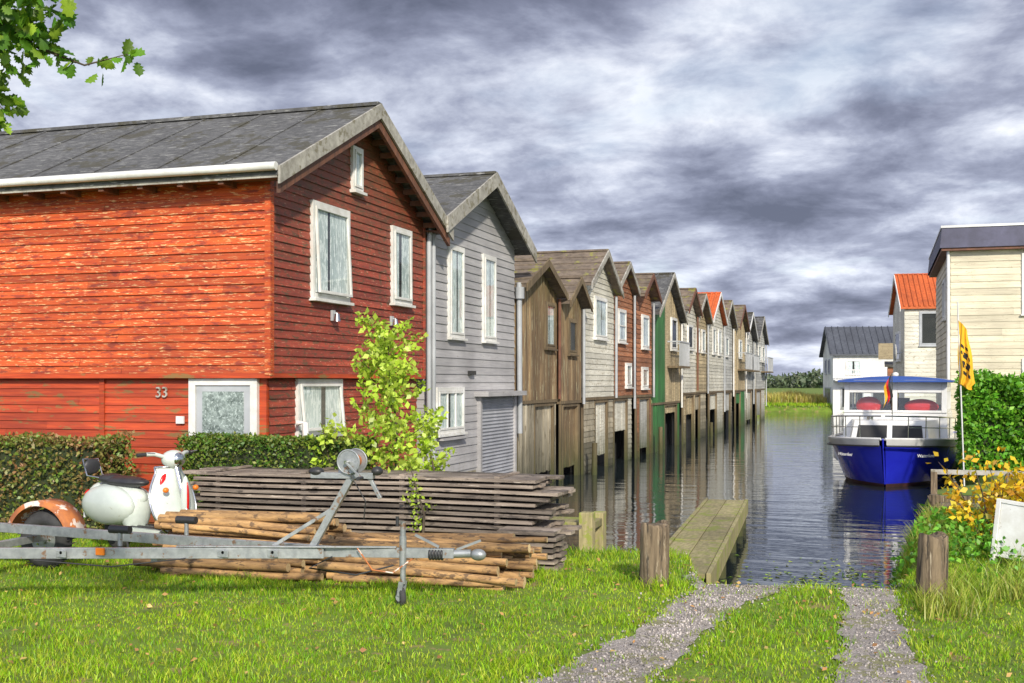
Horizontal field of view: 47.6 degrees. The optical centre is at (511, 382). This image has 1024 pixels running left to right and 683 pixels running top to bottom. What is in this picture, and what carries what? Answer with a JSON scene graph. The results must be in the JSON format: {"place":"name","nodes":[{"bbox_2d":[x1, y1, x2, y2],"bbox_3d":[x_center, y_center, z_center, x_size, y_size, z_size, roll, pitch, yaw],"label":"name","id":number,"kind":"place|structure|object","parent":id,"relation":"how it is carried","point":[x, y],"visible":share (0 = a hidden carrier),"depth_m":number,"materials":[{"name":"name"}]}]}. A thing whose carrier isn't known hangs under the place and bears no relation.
{"place":"outdoors","nodes":[
{"label":"outdoors","id":0,"kind":"place"},
{"bbox_2d":[0,383,1023,682],"bbox_3d":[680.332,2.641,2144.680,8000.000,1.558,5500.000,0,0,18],"label":"ground","id":1,"kind":"structure","parent":0,"point":[420,637],"depth_m":8.86,"materials":[{"name":"green plant"}]},
{"bbox_2d":[0,430,136,532],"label":"garden hedge","id":2,"kind":"object","parent":1,"relation":"on","point":[36,466],"visible":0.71,"depth_m":14.41,"materials":[{"name":"green plant"}]},
{"bbox_2d":[0,0,145,134],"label":"oak tree","id":3,"kind":"object","parent":1,"relation":"on","point":[20,29],"visible":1,"depth_m":5.02,"materials":[{"name":"green plant"}]},
{"bbox_2d":[82,450,198,546],"bbox_3d":[-3.928,1.285,12.625,2.018,1.131,0.745,0,0,40],"label":"motor scooter","id":4,"kind":"object","parent":1,"relation":"on","point":[108,499],"visible":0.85,"depth_m":12.56,"materials":[{"name":"metal"}]},
{"bbox_2d":[0,120,449,435],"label":"trim","id":5,"kind":"structure","parent":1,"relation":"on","point":[269,180],"depth_m":15.31,"materials":[{"name":"white paint"}]},
{"bbox_2d":[37,171,423,462],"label":"walls","id":6,"kind":"structure","parent":1,"relation":"on","point":[264,407],"depth_m":15.10,"materials":[{"name":"red wood"}]},
{"bbox_2d":[0,133,423,523],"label":"cladding","id":7,"kind":"structure","parent":6,"relation":"attached to","point":[57,316],"depth_m":15.72,"materials":[{"name":"red wood"}]},
{"bbox_2d":[156,387,167,396],"bbox_3d":[-4.683,0.132,15.502,0.172,0.140,0.020,0,0,18],"label":"lettering","id":8,"kind":"object","parent":7,"relation":"attached to","point":[165,391],"visible":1,"depth_m":15.49},
{"bbox_2d":[296,228,432,465],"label":"lamps and pipes","id":9,"kind":"object","parent":7,"relation":"attached to","point":[335,316],"visible":0.81,"depth_m":20.04,"materials":[{"name":"silver metal"}]},
{"bbox_2d":[176,378,258,440],"bbox_3d":[-3.884,0.925,15.238,1.220,1.950,0.100,0,0,18],"label":"door","id":10,"kind":"structure","parent":6,"relation":"attached to","point":[224,409],"depth_m":15.20,"materials":[{"name":"white paint"}]},
{"bbox_2d":[0,101,447,234],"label":"roof","id":11,"kind":"structure","parent":6,"relation":"on","point":[292,141],"depth_m":16.84,"materials":[{"name":"tile"}]},
{"bbox_2d":[0,110,320,176],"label":"roof seams","id":12,"kind":"object","parent":11,"relation":"on","point":[216,137],"visible":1,"depth_m":16.87,"materials":[{"name":"grey metal"}]},
{"bbox_2d":[278,104,453,240],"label":"bargeboards","id":13,"kind":"object","parent":11,"relation":"attached to","point":[296,163],"visible":1,"depth_m":16.67,"materials":[{"name":"white wood"}]},
{"bbox_2d":[295,145,415,436],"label":"windows","id":14,"kind":"structure","parent":6,"relation":"attached to","point":[330,283],"depth_m":16.72,"materials":[{"name":"white paint"}]},
{"bbox_2d":[132,509,351,580],"bbox_3d":[-2.668,1.616,11.705,2.130,0.644,1.000,0,0,18],"label":"pile of wooden poles","id":15,"kind":"object","parent":1,"relation":"on","point":[274,526],"visible":0.5,"depth_m":11.44,"materials":[{"name":"brown wood"}]},
{"bbox_2d":[0,448,485,605],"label":"trailer","id":16,"kind":"object","parent":1,"relation":"on","point":[52,531],"visible":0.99,"depth_m":9.84,"materials":[{"name":"metal"}]},
{"bbox_2d":[174,431,377,507],"bbox_3d":[-2.943,1.308,14.449,2.656,1.385,0.636,0,0,18],"label":"garden hedge","id":17,"kind":"object","parent":1,"relation":"on","point":[215,449],"visible":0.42,"depth_m":14.36,"materials":[{"name":"green plant"}]},
{"bbox_2d":[308,419,336,467],"bbox_3d":[-2.254,1.174,14.101,0.691,1.454,0.870,0,0,-35],"label":"young tree","id":18,"kind":"object","parent":1,"relation":"on","point":[327,434],"visible":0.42,"depth_m":14.04,"materials":[{"name":"green plant"}]},
{"bbox_2d":[183,465,581,570],"bbox_3d":[-1.612,1.478,12.988,4.743,0.944,1.225,0,0,18],"label":"stack of planks","id":19,"kind":"object","parent":1,"relation":"on","point":[517,504],"visible":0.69,"depth_m":12.74,"materials":[{"name":"grey wood"}]},
{"bbox_2d":[326,307,449,472],"bbox_3d":[-1.495,0.491,13.989,1.542,2.818,1.714,0,0,18],"label":"young tree","id":20,"kind":"object","parent":1,"relation":"on","point":[384,362],"visible":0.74,"depth_m":13.98,"materials":[{"name":"green plant"}]},
{"bbox_2d":[401,464,436,532],"bbox_3d":[-0.965,1.383,12.513,0.429,1.036,0.335,0,0,-22],"label":"young tree","id":21,"kind":"object","parent":1,"relation":"on","point":[422,526],"visible":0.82,"depth_m":12.48,"materials":[{"name":"green plant"}]},
{"bbox_2d":[398,424,455,470],"bbox_3d":[-1.001,1.184,13.966,0.780,1.434,0.857,0,0,42],"label":"young tree","id":22,"kind":"object","parent":1,"relation":"on","point":[426,448],"visible":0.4,"depth_m":13.96,"materials":[{"name":"green plant"}]},
{"bbox_2d":[317,532,547,590],"bbox_3d":[-0.786,1.702,11.193,2.225,0.494,1.059,0,0,18],"label":"pile of wooden poles","id":23,"kind":"object","parent":1,"relation":"on","point":[505,552],"visible":0.75,"depth_m":10.84,"materials":[{"name":"brown wood"}]},
{"bbox_2d":[416,435,475,471],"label":"walls","id":24,"kind":"structure","parent":1,"relation":"on","point":[465,470],"depth_m":20.36,"materials":[{"name":"grey wood"}]},
{"bbox_2d":[416,197,514,471],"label":"cladding","id":25,"kind":"structure","parent":24,"relation":"attached to","point":[479,230],"depth_m":22.44,"materials":[{"name":"grey wood"}]},
{"bbox_2d":[436,244,499,437],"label":"windows","id":26,"kind":"structure","parent":24,"relation":"attached to","point":[451,400],"depth_m":21.59,"materials":[{"name":"white paint"}]},
{"bbox_2d":[423,171,530,255],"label":"roof","id":27,"kind":"structure","parent":24,"relation":"on","point":[452,191],"depth_m":22.51,"materials":[{"name":"tile"}]},
{"bbox_2d":[446,172,536,262],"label":"bargeboards","id":28,"kind":"object","parent":27,"relation":"attached to","point":[466,206],"visible":1,"depth_m":22.12,"materials":[{"name":"white wood"}]},
{"bbox_2d":[432,228,523,467],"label":"downpipes","id":29,"kind":"object","parent":24,"relation":"attached to","point":[519,292],"visible":0.81,"depth_m":24.90,"materials":[{"name":"grey plastic"}]},
{"bbox_2d":[437,391,526,472],"bbox_3d":[-0.513,1.090,22.692,0.300,1.820,4.550,0,0,18],"label":"roller shutter","id":30,"kind":"object","parent":24,"relation":"attached to","point":[497,434],"visible":0.91,"depth_m":23.63,"materials":[{"name":"metal"}]},
{"bbox_2d":[0,539,1020,682],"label":"fallen leaves","id":31,"kind":"object","parent":1,"relation":"on","point":[362,649],"visible":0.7,"depth_m":9.30,"materials":[{"name":"brown plant"}]},
{"bbox_2d":[514,258,568,481],"bbox_3d":[-3.089,0.132,27.811,8.292,5.937,3.430,0,0,18],"label":"weathered boathouse","id":32,"kind":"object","parent":1,"relation":"on","point":[542,284],"visible":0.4,"depth_m":26.76,"materials":[{"name":"brown wood"}]},
{"bbox_2d":[544,301,557,350],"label":"windows","id":33,"kind":"structure","parent":32,"relation":"in","point":[549,307],"depth_m":27.52,"materials":[{"name":"wood"}]},
{"bbox_2d":[536,276,592,480],"bbox_3d":[-2.185,0.216,30.372,8.308,5.767,2.200,0,0,18],"label":"weathered boathouse","id":34,"kind":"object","parent":1,"relation":"on","point":[568,419],"visible":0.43,"depth_m":29.30,"materials":[{"name":"brown wood"}]},
{"bbox_2d":[567,318,578,356],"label":"windows","id":35,"kind":"structure","parent":34,"relation":"in","point":[571,323],"depth_m":29.17,"materials":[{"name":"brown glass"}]},
{"bbox_2d":[514,249,623,473],"bbox_3d":[-1.274,-0.283,33.189,8.300,6.767,3.880,0,0,18],"label":"white boathouse","id":36,"kind":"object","parent":1,"relation":"on","point":[595,269],"visible":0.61,"depth_m":32.00,"materials":[{"name":"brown wood"}]},
{"bbox_2d":[593,295,608,340],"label":"windows","id":37,"kind":"structure","parent":36,"relation":"in","point":[600,309],"depth_m":32.08,"materials":[{"name":"white paint"}]},
{"bbox_2d":[597,261,640,463],"bbox_3d":[-0.325,-0.283,36.402,8.267,6.767,2.980,0,0,18],"label":"red boathouse","id":38,"kind":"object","parent":1,"relation":"on","point":[622,408],"visible":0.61,"depth_m":35.55,"materials":[{"name":"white wood"}]},
{"bbox_2d":[618,308,633,388],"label":"windows","id":39,"kind":"structure","parent":38,"relation":"in","point":[622,314],"depth_m":35.34,"materials":[{"name":"white paint"}]},
{"bbox_2d":[639,519,668,586],"bbox_3d":[1.325,1.748,10.904,0.308,0.904,0.310,0,0,18],"label":"mooring post","id":40,"kind":"object","parent":1,"relation":"on","point":[654,549],"visible":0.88,"depth_m":10.79,"materials":[{"name":"brown wood"}]},
{"bbox_2d":[640,272,689,452],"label":"green boathouse","id":41,"kind":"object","parent":1,"relation":"on","point":[672,354],"visible":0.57,"depth_m":41.83,"materials":[{"name":"wood"}]},
{"bbox_2d":[670,317,678,351],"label":"windows","id":42,"kind":"structure","parent":41,"relation":"in","point":[673,321],"depth_m":43.17,"materials":[{"name":"white paint"}]},
{"bbox_2d":[686,293,713,437],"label":"tan boathouse","id":43,"kind":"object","parent":1,"relation":"on","point":[700,399],"visible":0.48,"depth_m":50.57,"materials":[{"name":"brown wood"}]},
{"bbox_2d":[696,328,706,353],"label":"windows","id":44,"kind":"structure","parent":43,"relation":"in","point":[703,332],"depth_m":50.32,"materials":[{"name":"white paint"}]},
{"bbox_2d":[695,292,728,435],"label":"white boathouse","id":45,"kind":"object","parent":1,"relation":"on","point":[714,398],"visible":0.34,"depth_m":54.29,"materials":[{"name":"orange wood"}]},
{"bbox_2d":[712,327,722,355],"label":"windows","id":46,"kind":"structure","parent":45,"relation":"in","point":[713,329],"depth_m":53.62,"materials":[{"name":"white paint"}]},
{"bbox_2d":[712,300,737,430],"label":"grey boathouse","id":47,"kind":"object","parent":1,"relation":"on","point":[730,313],"visible":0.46,"depth_m":59.30,"materials":[{"name":"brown wood"}]},
{"bbox_2d":[725,336,729,357],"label":"windows","id":48,"kind":"structure","parent":47,"relation":"in","point":[726,338],"depth_m":58.26,"materials":[{"name":"white paint"}]},
{"bbox_2d":[724,305,752,427],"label":"green boathouse","id":49,"kind":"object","parent":1,"relation":"on","point":[740,352],"visible":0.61,"depth_m":62.81,"materials":[{"name":"white paint"}]},
{"bbox_2d":[739,339,742,358],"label":"windows","id":50,"kind":"structure","parent":49,"relation":"in","point":[740,341],"depth_m":62.81,"materials":[{"name":"white paint"}]},
{"bbox_2d":[736,312,759,423],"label":"grey boathouse","id":51,"kind":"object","parent":1,"relation":"on","point":[752,335],"visible":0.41,"depth_m":68.86,"materials":[{"name":"wood"}]},
{"bbox_2d":[747,316,772,421],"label":"white boathouse","id":52,"kind":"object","parent":1,"relation":"on","point":[758,407],"visible":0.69,"depth_m":73.67,"materials":[{"name":"wood"}]},
{"bbox_2d":[758,345,764,362],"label":"windows","id":53,"kind":"structure","parent":52,"relation":"in","point":[759,347],"depth_m":73.97,"materials":[{"name":"white paint"}]},
{"bbox_2d":[765,368,822,387],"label":"distant trees","id":54,"kind":"object","parent":1,"relation":"on","point":[809,380],"visible":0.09,"depth_m":375.15,"materials":[{"name":"green plant"}]},
{"bbox_2d":[765,389,827,404],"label":"reeds","id":55,"kind":"object","parent":1,"relation":"on","point":[788,397],"visible":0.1,"depth_m":97.53,"materials":[{"name":"plant"}]},
{"bbox_2d":[765,402,831,408],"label":"bank grass","id":56,"kind":"structure","parent":1,"relation":"on","point":[795,404],"depth_m":95.14,"materials":[{"name":"green plant"}]},
{"bbox_2d":[823,340,892,411],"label":"walls","id":57,"kind":"structure","parent":1,"relation":"on","point":[867,362],"depth_m":93.29,"materials":[{"name":"white paint"}]},
{"bbox_2d":[824,359,886,408],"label":"balcony and windows","id":58,"kind":"structure","parent":57,"relation":"attached to","point":[853,367],"depth_m":93.08,"materials":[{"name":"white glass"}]},
{"bbox_2d":[819,326,892,357],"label":"roof","id":59,"kind":"structure","parent":57,"relation":"on","point":[853,341],"depth_m":94.51,"materials":[{"name":"metal"}]},
{"bbox_2d":[893,293,935,401],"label":"walls","id":60,"kind":"structure","parent":1,"relation":"on","point":[917,360],"depth_m":57.23,"materials":[{"name":"beige wood"}]},
{"bbox_2d":[893,344,902,359],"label":"satellite dish","id":61,"kind":"object","parent":60,"relation":"attached to","point":[895,353],"visible":1,"depth_m":57.94,"materials":[{"name":"white metal"}]},
{"bbox_2d":[889,273,935,314],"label":"roof","id":62,"kind":"structure","parent":60,"relation":"on","point":[916,290],"depth_m":58.32,"materials":[{"name":"orange metal"}]},
{"bbox_2d":[888,275,900,316],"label":"bargeboards","id":63,"kind":"object","parent":62,"relation":"attached to","point":[894,281],"visible":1,"depth_m":59.80,"materials":[{"name":"white paint"}]},
{"bbox_2d":[894,311,935,397],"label":"windows","id":64,"kind":"structure","parent":60,"relation":"attached to","point":[927,328],"depth_m":57.08,"materials":[{"name":"grey glass"}]},
{"bbox_2d":[915,531,948,599],"bbox_3d":[3.671,1.756,10.160,0.286,0.889,0.284,0,0,18],"label":"mooring post","id":65,"kind":"object","parent":1,"relation":"on","point":[932,561],"visible":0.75,"depth_m":10.06,"materials":[{"name":"brown wood"}]},
{"bbox_2d":[842,497,1023,601],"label":"bank weeds","id":66,"kind":"object","parent":1,"relation":"on","point":[970,546],"visible":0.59,"depth_m":12.90,"materials":[{"name":"green plant"}]},
{"bbox_2d":[891,502,1023,623],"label":"tall grass","id":67,"kind":"structure","parent":1,"relation":"on","point":[931,603],"depth_m":10.04,"materials":[{"name":"green plant"}]},
{"bbox_2d":[957,302,974,485],"bbox_3d":[9.548,0.300,24.392,0.363,4.001,0.157,0,0,18],"label":"yellow flag on pole","id":68,"kind":"object","parent":1,"relation":"on","point":[965,367],"visible":0.96,"depth_m":24.40,"materials":[{"name":"yellow fabric"}]},
{"bbox_2d":[926,446,1023,544],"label":"yellow shrub","id":69,"kind":"object","parent":1,"relation":"on","point":[1000,487],"visible":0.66,"depth_m":13.73,"materials":[{"name":"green plant"}]},
{"bbox_2d":[936,249,1023,379],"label":"walls","id":70,"kind":"structure","parent":1,"relation":"on","point":[1012,251],"depth_m":34.62,"materials":[{"name":"beige wood"}]},
{"bbox_2d":[928,222,1023,277],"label":"flat roof","id":71,"kind":"structure","parent":70,"relation":"on","point":[997,236],"depth_m":34.32,"materials":[{"name":"metal"}]},
{"bbox_2d":[936,253,1023,431],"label":"cladding","id":72,"kind":"structure","parent":70,"relation":"attached to","point":[986,292],"depth_m":34.46,"materials":[{"name":"beige wood"}]},
{"bbox_2d":[941,251,1023,378],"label":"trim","id":73,"kind":"structure","parent":70,"relation":"attached to","point":[948,309],"depth_m":34.68,"materials":[{"name":"white paint"}]},
{"bbox_2d":[952,368,1023,475],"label":"ivy hedge","id":74,"kind":"object","parent":1,"relation":"on","point":[993,410],"visible":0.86,"depth_m":24.57,"materials":[{"name":"green plant"}]},
{"bbox_2d":[990,498,1023,560],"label":"weathered sign board","id":75,"kind":"object","parent":1,"relation":"on","point":[1009,521],"visible":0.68,"depth_m":12.06,"materials":[{"name":"white paint"}]},
{"bbox_2d":[0,0,1023,377],"label":"sky","id":76,"kind":"structure","parent":0,"point":[787,160],"materials":[{"name":"grey"}]},
{"bbox_2d":[501,553,969,682],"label":"gravel path","id":77,"kind":"structure","parent":0,"point":[641,648],"depth_m":8.49,"materials":[{"name":"grey gravel"}]},
{"bbox_2d":[546,412,960,588],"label":"canal water","id":78,"kind":"structure","parent":0,"point":[809,503],"depth_m":23.96,"materials":[{"name":"grey liquid"}]},
{"bbox_2d":[549,511,605,551],"bbox_3d":[0.174,2.490,15.629,2.080,1.620,0.900,0,0,18],"label":"wooden landing","id":79,"kind":"object","parent":78,"relation":"in","point":[592,532],"visible":0.3,"depth_m":15.05,"materials":[{"name":"brown wood"}]},
{"bbox_2d":[591,443,596,474],"bbox_3d":[2.132,2.436,30.115,0.160,1.730,0.160,0,0,18],"label":"mooring pile","id":80,"kind":"object","parent":78,"relation":"in","point":[594,460],"visible":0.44,"depth_m":30.05,"materials":[{"name":"brown wood"}]},
{"bbox_2d":[616,273,661,457],"bbox_3d":[0.657,-0.234,39.028,8.351,6.667,2.780,0,0,18],"label":"brown boathouse","id":81,"kind":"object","parent":78,"relation":"in","point":[641,412],"visible":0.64,"depth_m":37.84,"materials":[{"name":"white wood"}]},
{"bbox_2d":[641,314,650,389],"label":"windows","id":82,"kind":"structure","parent":81,"relation":"in","point":[644,318],"depth_m":37.85,"materials":[{"name":"white paint"}]},
{"bbox_2d":[658,427,662,453],"bbox_3d":[5.015,2.400,39.062,0.159,1.801,0.160,0,0,18],"label":"mooring pile","id":83,"kind":"object","parent":78,"relation":"in","point":[660,432],"visible":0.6,"depth_m":39.01,"materials":[{"name":"brown wood"}]},
{"bbox_2d":[666,288,702,444],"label":"cream boathouse","id":84,"kind":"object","parent":78,"relation":"in","point":[691,303],"visible":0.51,"depth_m":46.33,"materials":[{"name":"white paint"}]},
{"bbox_2d":[687,324,694,350],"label":"windows","id":85,"kind":"structure","parent":84,"relation":"in","point":[689,327],"depth_m":46.40,"materials":[{"name":"white paint"}]},
{"bbox_2d":[669,498,747,584],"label":"wooden jetty","id":86,"kind":"object","parent":78,"relation":"in","point":[706,534],"visible":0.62,"depth_m":14.99,"materials":[{"name":"brown wood"}]},
{"bbox_2d":[710,422,712,435],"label":"mooring pile","id":87,"kind":"object","parent":78,"relation":"in","point":[711,428],"visible":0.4,"depth_m":51.73,"materials":[{"name":"brown wood"}]},
{"bbox_2d":[721,557,892,587],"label":"water weeds","id":88,"kind":"object","parent":78,"relation":"on","point":[810,580],"visible":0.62,"depth_m":14.17,"materials":[{"name":"green plant"}]},
{"bbox_2d":[827,372,957,486],"bbox_3d":[9.915,1.320,29.736,3.418,3.160,8.199,0,0,18],"label":"blue motor cruiser","id":89,"kind":"object","parent":78,"relation":"on","point":[901,439],"visible":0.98,"depth_m":27.73,"materials":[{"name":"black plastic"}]},
{"bbox_2d":[927,469,1023,510],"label":"timber landing stage","id":90,"kind":"object","parent":78,"relation":"in","point":[934,497],"visible":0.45,"depth_m":18.85,"materials":[{"name":"brown wood"}]},
{"bbox_2d":[878,343,892,397],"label":"garden shed","id":91,"kind":"structure","parent":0,"point":[885,350],"depth_m":80.24,"materials":[{"name":"wood"}]}
]}

